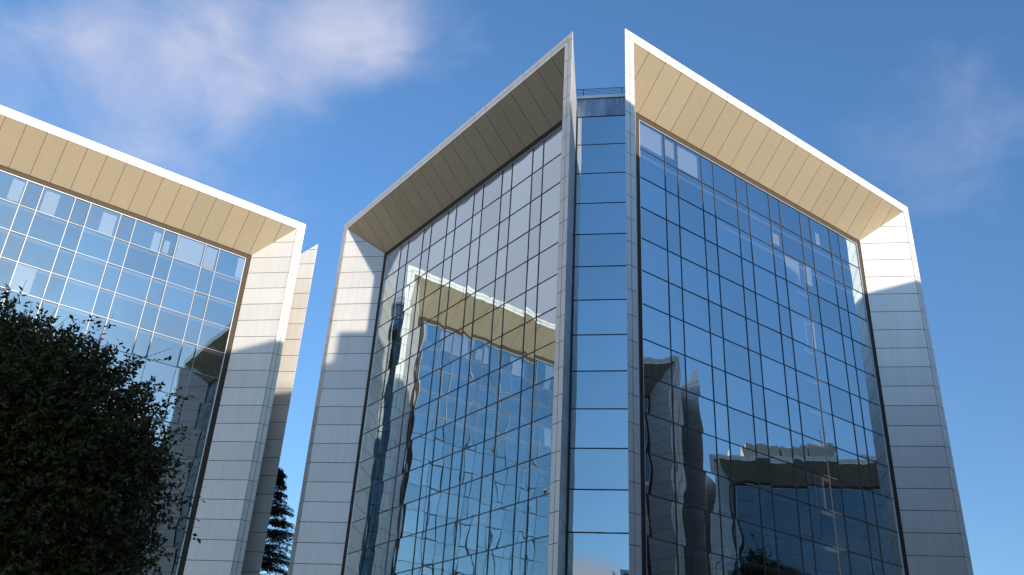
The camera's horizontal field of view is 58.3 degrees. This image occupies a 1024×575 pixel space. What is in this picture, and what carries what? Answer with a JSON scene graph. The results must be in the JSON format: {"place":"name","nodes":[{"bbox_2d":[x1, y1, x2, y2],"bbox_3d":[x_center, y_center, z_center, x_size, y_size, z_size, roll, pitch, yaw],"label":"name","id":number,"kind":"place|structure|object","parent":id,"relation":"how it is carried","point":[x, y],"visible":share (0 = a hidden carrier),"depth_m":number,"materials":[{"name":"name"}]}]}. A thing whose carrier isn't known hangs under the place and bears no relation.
{"place":"outdoors","nodes":[
{"label":"outdoors","id":0,"kind":"place"},
{"bbox_2d":[0,0,1023,574],"label":"sky","id":1,"kind":"structure","parent":0,"point":[306,112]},
{"bbox_2d":[287,29,973,574],"bbox_3d":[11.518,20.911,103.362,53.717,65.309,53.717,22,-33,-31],"label":"office tower","id":2,"kind":"structure","parent":0,"point":[665,315],"depth_m":91.15,"materials":[{"name":"metal"}]},
{"bbox_2d":[422,563,441,574],"bbox_3d":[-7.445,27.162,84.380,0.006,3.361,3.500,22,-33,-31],"label":"window pane","id":3,"kind":"structure","parent":2,"relation":"in","point":[436,569],"depth_m":84.82,"materials":[{"name":"glass"}]},
{"bbox_2d":[423,525,444,565],"bbox_3d":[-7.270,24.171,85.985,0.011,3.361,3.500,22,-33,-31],"label":"window pane","id":4,"kind":"structure","parent":2,"relation":"in","point":[434,539],"depth_m":86.00,"materials":[{"name":"glass"}]},
{"bbox_2d":[426,489,448,529],"bbox_3d":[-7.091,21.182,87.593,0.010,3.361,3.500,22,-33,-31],"label":"window pane","id":5,"kind":"structure","parent":2,"relation":"in","point":[437,508],"depth_m":87.61,"materials":[{"name":"glass"}]},
{"bbox_2d":[430,455,451,494],"bbox_3d":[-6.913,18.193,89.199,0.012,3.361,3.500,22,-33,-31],"label":"window pane","id":6,"kind":"structure","parent":2,"relation":"in","point":[440,476],"depth_m":89.21,"materials":[{"name":"glass"}]},
{"bbox_2d":[453,554,475,574],"bbox_3d":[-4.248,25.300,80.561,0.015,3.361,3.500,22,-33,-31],"label":"window pane","id":7,"kind":"structure","parent":2,"relation":"in","point":[464,565],"depth_m":80.90,"materials":[{"name":"glass"}]},
{"bbox_2d":[454,515,477,557],"bbox_3d":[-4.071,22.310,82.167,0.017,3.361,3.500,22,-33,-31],"label":"window pane","id":8,"kind":"structure","parent":2,"relation":"in","point":[466,531],"depth_m":82.18,"materials":[{"name":"glass"}]},
{"bbox_2d":[457,478,480,520],"bbox_3d":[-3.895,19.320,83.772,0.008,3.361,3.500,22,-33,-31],"label":"window pane","id":9,"kind":"structure","parent":2,"relation":"in","point":[469,494],"depth_m":83.78,"materials":[{"name":"glass"}]},
{"bbox_2d":[460,442,482,483],"label":"window pane","id":10,"kind":"structure","parent":2,"relation":"in","point":[471,468],"depth_m":85.38,"materials":[{"name":"glass"}]},
{"bbox_2d":[463,408,485,448],"bbox_3d":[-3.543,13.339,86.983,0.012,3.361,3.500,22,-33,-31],"label":"window pane","id":11,"kind":"structure","parent":2,"relation":"in","point":[474,422],"depth_m":86.99,"materials":[{"name":"glass"}]},
{"bbox_2d":[466,374,487,414],"bbox_3d":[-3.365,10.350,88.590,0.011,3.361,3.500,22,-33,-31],"label":"window pane","id":12,"kind":"structure","parent":2,"relation":"in","point":[477,389],"depth_m":88.60,"materials":[{"name":"glass"}]},
{"bbox_2d":[487,545,511,574],"bbox_3d":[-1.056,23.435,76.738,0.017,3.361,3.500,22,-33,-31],"label":"window pane","id":13,"kind":"structure","parent":2,"relation":"in","point":[500,559],"depth_m":76.94,"materials":[{"name":"glass"}]},
{"bbox_2d":[489,505,513,549],"bbox_3d":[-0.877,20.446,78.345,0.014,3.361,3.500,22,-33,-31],"label":"window pane","id":14,"kind":"structure","parent":2,"relation":"in","point":[502,520],"depth_m":78.34,"materials":[{"name":"glass"}]},
{"bbox_2d":[491,466,515,509],"bbox_3d":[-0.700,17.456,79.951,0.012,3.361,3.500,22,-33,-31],"label":"window pane","id":15,"kind":"structure","parent":2,"relation":"in","point":[504,481],"depth_m":79.94,"materials":[{"name":"glass"}]},
{"bbox_2d":[494,428,517,471],"bbox_3d":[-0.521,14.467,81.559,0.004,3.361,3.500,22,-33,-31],"label":"window pane","id":16,"kind":"structure","parent":2,"relation":"in","point":[506,444],"depth_m":81.56,"materials":[{"name":"glass"}]},
{"bbox_2d":[496,393,519,435],"bbox_3d":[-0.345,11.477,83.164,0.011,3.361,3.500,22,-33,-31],"label":"window pane","id":17,"kind":"structure","parent":2,"relation":"in","point":[508,408],"depth_m":83.17,"materials":[{"name":"glass"}]},
{"bbox_2d":[498,358,521,400],"bbox_3d":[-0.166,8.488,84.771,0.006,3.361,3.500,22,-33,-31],"label":"window pane","id":18,"kind":"structure","parent":2,"relation":"in","point":[510,374],"depth_m":84.78,"materials":[{"name":"glass"}]},
{"bbox_2d":[500,324,523,366],"bbox_3d":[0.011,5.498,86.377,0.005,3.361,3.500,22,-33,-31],"label":"window pane","id":19,"kind":"structure","parent":2,"relation":"in","point":[512,341],"depth_m":86.39,"materials":[{"name":"glass"}]},
{"bbox_2d":[502,293,524,334],"bbox_3d":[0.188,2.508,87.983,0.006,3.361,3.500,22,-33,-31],"label":"window pane","id":20,"kind":"structure","parent":2,"relation":"in","point":[513,317],"depth_m":87.99,"materials":[{"name":"glass"}]},
{"bbox_2d":[504,262,526,302],"bbox_3d":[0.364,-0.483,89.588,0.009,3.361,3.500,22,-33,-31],"label":"window pane","id":21,"kind":"structure","parent":2,"relation":"in","point":[515,285],"depth_m":89.60,"materials":[{"name":"glass"}]},
{"bbox_2d":[525,536,548,574],"bbox_3d":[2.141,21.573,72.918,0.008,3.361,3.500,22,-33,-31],"label":"window pane","id":22,"kind":"structure","parent":2,"relation":"in","point":[536,549],"depth_m":73.22,"materials":[{"name":"glass"}]},
{"bbox_2d":[527,494,549,539],"bbox_3d":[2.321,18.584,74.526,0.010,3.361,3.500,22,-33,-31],"label":"window pane","id":23,"kind":"structure","parent":2,"relation":"in","point":[538,508],"depth_m":74.72,"materials":[{"name":"glass"}]},
{"bbox_2d":[528,454,550,498],"bbox_3d":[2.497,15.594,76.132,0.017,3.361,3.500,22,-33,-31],"label":"window pane","id":24,"kind":"structure","parent":2,"relation":"in","point":[540,468],"depth_m":76.34,"materials":[{"name":"glass"}]},
{"bbox_2d":[530,415,552,459],"bbox_3d":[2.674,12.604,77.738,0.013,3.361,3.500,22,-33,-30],"label":"window pane","id":25,"kind":"structure","parent":2,"relation":"in","point":[541,431],"depth_m":77.94,"materials":[{"name":"glass"}]},
{"bbox_2d":[532,377,553,421],"bbox_3d":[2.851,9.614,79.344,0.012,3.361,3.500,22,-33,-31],"label":"window pane","id":26,"kind":"structure","parent":2,"relation":"in","point":[542,406],"depth_m":79.55,"materials":[{"name":"glass"}]},
{"bbox_2d":[533,342,554,384],"bbox_3d":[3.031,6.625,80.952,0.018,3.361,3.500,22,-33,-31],"label":"window pane","id":27,"kind":"structure","parent":2,"relation":"in","point":[545,356],"depth_m":81.16,"materials":[{"name":"glass"}]},
{"bbox_2d":[535,308,555,349],"bbox_3d":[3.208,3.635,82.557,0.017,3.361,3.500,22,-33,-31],"label":"window pane","id":28,"kind":"structure","parent":2,"relation":"in","point":[545,323],"depth_m":82.76,"materials":[{"name":"glass"}]},
{"bbox_2d":[536,275,556,316],"bbox_3d":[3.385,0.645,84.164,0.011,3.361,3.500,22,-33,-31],"label":"window pane","id":29,"kind":"structure","parent":2,"relation":"in","point":[547,290],"depth_m":84.35,"materials":[{"name":"glass"}]},
{"bbox_2d":[538,243,557,283],"bbox_3d":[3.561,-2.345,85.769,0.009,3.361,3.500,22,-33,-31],"label":"window pane","id":30,"kind":"structure","parent":2,"relation":"in","point":[548,259],"depth_m":86.00,"materials":[{"name":"glass"}]},
{"bbox_2d":[539,212,558,252],"bbox_3d":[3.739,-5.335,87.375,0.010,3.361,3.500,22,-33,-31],"label":"window pane","id":31,"kind":"structure","parent":2,"relation":"in","point":[549,229],"depth_m":87.59,"materials":[{"name":"glass"}]},
{"bbox_2d":[541,183,559,221],"bbox_3d":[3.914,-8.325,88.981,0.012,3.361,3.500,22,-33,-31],"label":"window pane","id":32,"kind":"structure","parent":2,"relation":"in","point":[550,205],"depth_m":89.18,"materials":[{"name":"glass"}]},
{"bbox_2d":[345,127,901,574],"bbox_3d":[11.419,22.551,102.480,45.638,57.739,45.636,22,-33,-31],"label":"window panes","id":33,"kind":"structure","parent":2,"relation":"in","point":[724,181],"depth_m":94.38,"materials":[{"name":"glass"}]},
{"bbox_2d":[640,121,663,159],"bbox_3d":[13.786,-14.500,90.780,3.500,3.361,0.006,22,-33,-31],"label":"window pane","id":34,"kind":"structure","parent":2,"relation":"in","point":[651,140],"depth_m":90.81,"materials":[{"name":"glass"}]},
{"bbox_2d":[640,149,664,188],"bbox_3d":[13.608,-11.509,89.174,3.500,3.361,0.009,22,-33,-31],"label":"window pane","id":35,"kind":"structure","parent":2,"relation":"in","point":[652,168],"depth_m":89.20,"materials":[{"name":"glass"}]},
{"bbox_2d":[640,177,665,218],"bbox_3d":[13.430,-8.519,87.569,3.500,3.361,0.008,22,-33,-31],"label":"window pane","id":36,"kind":"structure","parent":2,"relation":"in","point":[653,198],"depth_m":87.61,"materials":[{"name":"glass"}]},
{"bbox_2d":[641,207,666,248],"bbox_3d":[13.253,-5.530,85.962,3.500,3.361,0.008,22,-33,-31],"label":"window pane","id":37,"kind":"structure","parent":2,"relation":"in","point":[653,227],"depth_m":85.99,"materials":[{"name":"glass"}]},
{"bbox_2d":[641,238,667,280],"bbox_3d":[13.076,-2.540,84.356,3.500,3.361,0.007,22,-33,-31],"label":"window pane","id":38,"kind":"structure","parent":2,"relation":"in","point":[654,258],"depth_m":84.39,"materials":[{"name":"glass"}]},
{"bbox_2d":[642,271,668,313],"bbox_3d":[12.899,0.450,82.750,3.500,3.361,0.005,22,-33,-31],"label":"window pane","id":39,"kind":"structure","parent":2,"relation":"in","point":[655,291],"depth_m":82.77,"materials":[{"name":"glass"}]},
{"bbox_2d":[643,304,670,348],"bbox_3d":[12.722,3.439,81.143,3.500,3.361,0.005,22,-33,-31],"label":"window pane","id":40,"kind":"structure","parent":2,"relation":"in","point":[656,324],"depth_m":81.17,"materials":[{"name":"glass"}]},
{"bbox_2d":[643,339,671,384],"bbox_3d":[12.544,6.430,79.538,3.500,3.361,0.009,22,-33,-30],"label":"window pane","id":41,"kind":"structure","parent":2,"relation":"in","point":[657,358],"depth_m":79.55,"materials":[{"name":"glass"}]},
{"bbox_2d":[644,375,672,421],"bbox_3d":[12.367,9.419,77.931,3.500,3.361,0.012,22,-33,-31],"label":"window pane","id":42,"kind":"structure","parent":2,"relation":"in","point":[657,394],"depth_m":77.94,"materials":[{"name":"glass"}]},
{"bbox_2d":[644,413,673,460],"bbox_3d":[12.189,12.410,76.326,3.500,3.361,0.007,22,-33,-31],"label":"window pane","id":43,"kind":"structure","parent":2,"relation":"in","point":[659,441],"depth_m":76.36,"materials":[{"name":"glass"}]},
{"bbox_2d":[645,453,674,500],"bbox_3d":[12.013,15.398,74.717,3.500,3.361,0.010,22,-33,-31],"label":"window pane","id":44,"kind":"structure","parent":2,"relation":"in","point":[659,472],"depth_m":74.73,"materials":[{"name":"glass"}]},
{"bbox_2d":[646,494,676,542],"bbox_3d":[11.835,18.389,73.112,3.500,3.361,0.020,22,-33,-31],"label":"window pane","id":45,"kind":"structure","parent":2,"relation":"in","point":[660,513],"depth_m":73.13,"materials":[{"name":"glass"}]},
{"bbox_2d":[647,537,677,574],"bbox_3d":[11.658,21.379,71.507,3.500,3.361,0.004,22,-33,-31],"label":"window pane","id":46,"kind":"structure","parent":2,"relation":"in","point":[661,555],"depth_m":71.66,"materials":[{"name":"glass"}]},
{"bbox_2d":[677,143,701,180],"bbox_3d":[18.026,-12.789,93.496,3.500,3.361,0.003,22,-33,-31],"label":"window pane","id":47,"kind":"structure","parent":2,"relation":"in","point":[689,161],"depth_m":93.51,"materials":[{"name":"glass"}]},
{"bbox_2d":[678,170,702,208],"bbox_3d":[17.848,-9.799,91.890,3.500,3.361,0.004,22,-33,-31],"label":"window pane","id":48,"kind":"structure","parent":2,"relation":"in","point":[690,189],"depth_m":91.90,"materials":[{"name":"glass"}]},
{"bbox_2d":[679,198,704,237],"bbox_3d":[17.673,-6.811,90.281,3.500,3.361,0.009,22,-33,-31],"label":"window pane","id":49,"kind":"structure","parent":2,"relation":"in","point":[691,216],"depth_m":90.28,"materials":[{"name":"glass"}]},
{"bbox_2d":[681,228,706,268],"bbox_3d":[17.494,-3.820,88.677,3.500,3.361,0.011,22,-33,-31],"label":"window pane","id":50,"kind":"structure","parent":2,"relation":"in","point":[692,245],"depth_m":88.68,"materials":[{"name":"glass"}]},
{"bbox_2d":[682,258,707,298],"bbox_3d":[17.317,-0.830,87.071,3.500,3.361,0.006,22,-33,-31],"label":"window pane","id":51,"kind":"structure","parent":2,"relation":"in","point":[694,276],"depth_m":87.07,"materials":[{"name":"glass"}]},
{"bbox_2d":[683,289,709,331],"bbox_3d":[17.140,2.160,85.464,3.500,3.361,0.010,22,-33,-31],"label":"window pane","id":52,"kind":"structure","parent":2,"relation":"in","point":[696,308],"depth_m":85.47,"materials":[{"name":"glass"}]},
{"bbox_2d":[684,322,711,365],"bbox_3d":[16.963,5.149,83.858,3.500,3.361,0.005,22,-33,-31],"label":"window pane","id":53,"kind":"structure","parent":2,"relation":"in","point":[697,341],"depth_m":83.86,"materials":[{"name":"glass"}]},
{"bbox_2d":[686,356,713,399],"bbox_3d":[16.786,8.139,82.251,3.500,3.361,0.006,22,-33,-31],"label":"window pane","id":54,"kind":"structure","parent":2,"relation":"in","point":[699,374],"depth_m":82.26,"materials":[{"name":"glass"}]},
{"bbox_2d":[687,392,715,436],"bbox_3d":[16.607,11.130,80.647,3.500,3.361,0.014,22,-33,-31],"label":"window pane","id":55,"kind":"structure","parent":2,"relation":"in","point":[701,416],"depth_m":80.65,"materials":[{"name":"glass"}]},
{"bbox_2d":[689,429,717,474],"bbox_3d":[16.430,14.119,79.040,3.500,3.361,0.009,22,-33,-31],"label":"window pane","id":56,"kind":"structure","parent":2,"relation":"in","point":[703,452],"depth_m":79.05,"materials":[{"name":"glass"}]},
{"bbox_2d":[690,467,719,513],"bbox_3d":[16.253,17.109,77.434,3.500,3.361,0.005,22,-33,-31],"label":"window pane","id":57,"kind":"structure","parent":2,"relation":"in","point":[704,485],"depth_m":77.45,"materials":[{"name":"glass"}]},
{"bbox_2d":[692,507,721,554],"bbox_3d":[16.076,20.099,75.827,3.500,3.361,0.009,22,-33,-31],"label":"window pane","id":58,"kind":"structure","parent":2,"relation":"in","point":[706,525],"depth_m":75.82,"materials":[{"name":"glass"}]},
{"bbox_2d":[694,549,722,574],"bbox_3d":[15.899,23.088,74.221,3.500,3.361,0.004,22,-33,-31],"label":"window pane","id":59,"kind":"structure","parent":2,"relation":"in","point":[705,563],"depth_m":74.52,"materials":[{"name":"glass"}]},
{"bbox_2d":[716,217,740,255],"bbox_3d":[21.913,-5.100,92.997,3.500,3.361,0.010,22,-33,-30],"label":"window pane","id":60,"kind":"structure","parent":2,"relation":"in","point":[728,235],"depth_m":93.01,"materials":[{"name":"glass"}]},
{"bbox_2d":[718,246,742,285],"bbox_3d":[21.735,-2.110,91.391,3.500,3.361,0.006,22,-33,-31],"label":"window pane","id":61,"kind":"structure","parent":2,"relation":"in","point":[730,264],"depth_m":91.41,"materials":[{"name":"glass"}]},
{"bbox_2d":[720,276,745,316],"bbox_3d":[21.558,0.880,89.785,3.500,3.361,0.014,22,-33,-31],"label":"window pane","id":62,"kind":"structure","parent":2,"relation":"in","point":[732,294],"depth_m":89.79,"materials":[{"name":"glass"}]},
{"bbox_2d":[722,307,747,347],"bbox_3d":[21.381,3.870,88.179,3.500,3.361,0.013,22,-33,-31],"label":"window pane","id":63,"kind":"structure","parent":2,"relation":"in","point":[734,325],"depth_m":88.19,"materials":[{"name":"glass"}]},
{"bbox_2d":[724,339,749,380],"bbox_3d":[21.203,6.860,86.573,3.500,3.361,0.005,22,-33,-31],"label":"window pane","id":64,"kind":"structure","parent":2,"relation":"in","point":[736,356],"depth_m":86.59,"materials":[{"name":"glass"}]},
{"bbox_2d":[726,373,752,414],"bbox_3d":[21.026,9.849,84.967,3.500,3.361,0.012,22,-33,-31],"label":"window pane","id":65,"kind":"structure","parent":2,"relation":"in","point":[738,389],"depth_m":84.97,"materials":[{"name":"glass"}]},
{"bbox_2d":[728,407,755,450],"bbox_3d":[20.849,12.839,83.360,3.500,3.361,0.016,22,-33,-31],"label":"window pane","id":66,"kind":"structure","parent":2,"relation":"in","point":[741,424],"depth_m":83.37,"materials":[{"name":"glass"}]},
{"bbox_2d":[731,443,758,487],"bbox_3d":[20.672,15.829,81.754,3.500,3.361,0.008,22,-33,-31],"label":"window pane","id":67,"kind":"structure","parent":2,"relation":"in","point":[744,461],"depth_m":81.76,"materials":[{"name":"glass"}]},
{"bbox_2d":[733,481,760,525],"bbox_3d":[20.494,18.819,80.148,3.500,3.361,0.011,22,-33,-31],"label":"window pane","id":68,"kind":"structure","parent":2,"relation":"in","point":[746,497],"depth_m":80.16,"materials":[{"name":"glass"}]},
{"bbox_2d":[735,519,764,565],"bbox_3d":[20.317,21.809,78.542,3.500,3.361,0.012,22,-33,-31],"label":"window pane","id":69,"kind":"structure","parent":2,"relation":"in","point":[749,536],"depth_m":78.55,"materials":[{"name":"glass"}]},
{"bbox_2d":[738,560,764,574],"bbox_3d":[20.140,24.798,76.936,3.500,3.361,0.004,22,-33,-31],"label":"window pane","id":70,"kind":"structure","parent":2,"relation":"in","point":[745,568],"depth_m":77.39,"materials":[{"name":"glass"}]},
{"bbox_2d":[754,264,777,302],"bbox_3d":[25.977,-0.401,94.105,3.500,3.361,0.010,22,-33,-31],"label":"window pane","id":71,"kind":"structure","parent":2,"relation":"in","point":[765,281],"depth_m":94.13,"materials":[{"name":"glass"}]},
{"bbox_2d":[756,293,780,332],"bbox_3d":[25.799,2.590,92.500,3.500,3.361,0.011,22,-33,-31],"label":"window pane","id":72,"kind":"structure","parent":2,"relation":"in","point":[768,310],"depth_m":92.51,"materials":[{"name":"glass"}]},
{"bbox_2d":[759,324,783,363],"bbox_3d":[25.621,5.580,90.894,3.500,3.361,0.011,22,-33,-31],"label":"window pane","id":73,"kind":"structure","parent":2,"relation":"in","point":[770,340],"depth_m":90.90,"materials":[{"name":"glass"}]},
{"bbox_2d":[761,355,786,395],"bbox_3d":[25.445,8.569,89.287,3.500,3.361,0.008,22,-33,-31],"label":"window pane","id":74,"kind":"structure","parent":2,"relation":"in","point":[773,371],"depth_m":89.29,"materials":[{"name":"glass"}]},
{"bbox_2d":[764,388,789,428],"bbox_3d":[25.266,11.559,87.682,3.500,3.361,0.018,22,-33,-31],"label":"window pane","id":75,"kind":"structure","parent":2,"relation":"in","point":[776,404],"depth_m":87.69,"materials":[{"name":"glass"}]},
{"bbox_2d":[767,422,792,463],"bbox_3d":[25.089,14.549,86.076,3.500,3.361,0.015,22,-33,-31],"label":"window pane","id":76,"kind":"structure","parent":2,"relation":"in","point":[779,438],"depth_m":86.08,"materials":[{"name":"glass"}]},
{"bbox_2d":[770,457,796,499],"bbox_3d":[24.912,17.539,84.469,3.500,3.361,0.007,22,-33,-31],"label":"window pane","id":77,"kind":"structure","parent":2,"relation":"in","point":[782,473],"depth_m":84.48,"materials":[{"name":"glass"}]},
{"bbox_2d":[773,493,799,536],"bbox_3d":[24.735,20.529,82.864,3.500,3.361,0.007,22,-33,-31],"label":"window pane","id":78,"kind":"structure","parent":2,"relation":"in","point":[785,509],"depth_m":82.86,"materials":[{"name":"glass"}]},
{"bbox_2d":[776,531,803,574],"bbox_3d":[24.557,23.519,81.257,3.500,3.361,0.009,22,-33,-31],"label":"window pane","id":79,"kind":"structure","parent":2,"relation":"in","point":[789,549],"depth_m":81.26,"materials":[{"name":"glass"}]},
{"bbox_2d":[796,370,820,409],"bbox_3d":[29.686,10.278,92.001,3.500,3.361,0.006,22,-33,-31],"label":"window pane","id":80,"kind":"structure","parent":2,"relation":"in","point":[808,388],"depth_m":92.01,"materials":[{"name":"glass"}]},
{"bbox_2d":[800,402,824,441],"bbox_3d":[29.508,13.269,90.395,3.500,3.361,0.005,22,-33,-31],"label":"window pane","id":81,"kind":"structure","parent":2,"relation":"in","point":[811,418],"depth_m":90.41,"materials":[{"name":"glass"}]},
{"bbox_2d":[803,435,828,475],"bbox_3d":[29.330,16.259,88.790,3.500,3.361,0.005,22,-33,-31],"label":"window pane","id":82,"kind":"structure","parent":2,"relation":"in","point":[815,451],"depth_m":88.79,"materials":[{"name":"glass"}]},
{"bbox_2d":[806,469,831,510],"bbox_3d":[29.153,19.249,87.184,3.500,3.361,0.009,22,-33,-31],"label":"window pane","id":83,"kind":"structure","parent":2,"relation":"in","point":[818,484],"depth_m":87.20,"materials":[{"name":"glass"}]},
{"bbox_2d":[810,505,836,546],"bbox_3d":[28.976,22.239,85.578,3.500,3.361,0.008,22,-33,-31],"label":"window pane","id":84,"kind":"structure","parent":2,"relation":"in","point":[822,520],"depth_m":85.60,"materials":[{"name":"glass"}]},
{"bbox_2d":[814,542,839,574],"bbox_3d":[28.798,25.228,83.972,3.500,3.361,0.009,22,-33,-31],"label":"window pane","id":85,"kind":"structure","parent":2,"relation":"in","point":[826,556],"depth_m":84.11,"materials":[{"name":"glass"}]},
{"bbox_2d":[837,448,861,487],"bbox_3d":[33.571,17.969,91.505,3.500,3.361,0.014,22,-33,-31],"label":"window pane","id":86,"kind":"structure","parent":2,"relation":"in","point":[848,462],"depth_m":91.52,"materials":[{"name":"glass"}]},
{"bbox_2d":[841,482,865,521],"bbox_3d":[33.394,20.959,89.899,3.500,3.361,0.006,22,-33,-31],"label":"window pane","id":87,"kind":"structure","parent":2,"relation":"in","point":[853,501],"depth_m":89.90,"materials":[{"name":"glass"}]},
{"bbox_2d":[845,516,870,556],"bbox_3d":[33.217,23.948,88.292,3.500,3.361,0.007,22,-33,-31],"label":"window pane","id":88,"kind":"structure","parent":2,"relation":"in","point":[858,541],"depth_m":88.32,"materials":[{"name":"glass"}]},
{"bbox_2d":[849,552,872,574],"bbox_3d":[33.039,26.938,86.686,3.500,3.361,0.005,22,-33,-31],"label":"window pane","id":89,"kind":"structure","parent":2,"relation":"in","point":[860,565],"depth_m":87.01,"materials":[{"name":"glass"}]},
{"bbox_2d":[883,562,903,574],"bbox_3d":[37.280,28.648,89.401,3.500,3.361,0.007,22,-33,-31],"label":"window pane","id":90,"kind":"structure","parent":2,"relation":"in","point":[889,569],"depth_m":89.84,"materials":[{"name":"glass"}]},
{"label":"plaza","id":91,"kind":"structure","parent":0,"visible":0},
{"bbox_2d":[0,278,205,574],"bbox_3d":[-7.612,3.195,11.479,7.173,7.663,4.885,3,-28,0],"label":"broadleaf tree","id":92,"kind":"object","parent":91,"relation":"on","point":[51,520],"visible":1,"depth_m":11.37,"materials":[{"name":"green plant"}]},
{"bbox_2d":[0,105,317,574],"bbox_3d":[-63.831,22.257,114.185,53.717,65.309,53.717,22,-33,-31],"label":"office tower","id":93,"kind":"structure","parent":91,"relation":"on","point":[209,286],"depth_m":110.93,"materials":[{"name":"metal"}]},
{"bbox_2d":[260,467,294,574],"bbox_3d":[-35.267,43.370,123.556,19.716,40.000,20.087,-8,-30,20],"label":"cedar tree","id":94,"kind":"object","parent":91,"relation":"on","point":[277,511],"visible":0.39,"depth_m":127.76,"materials":[{"name":"green plant"}]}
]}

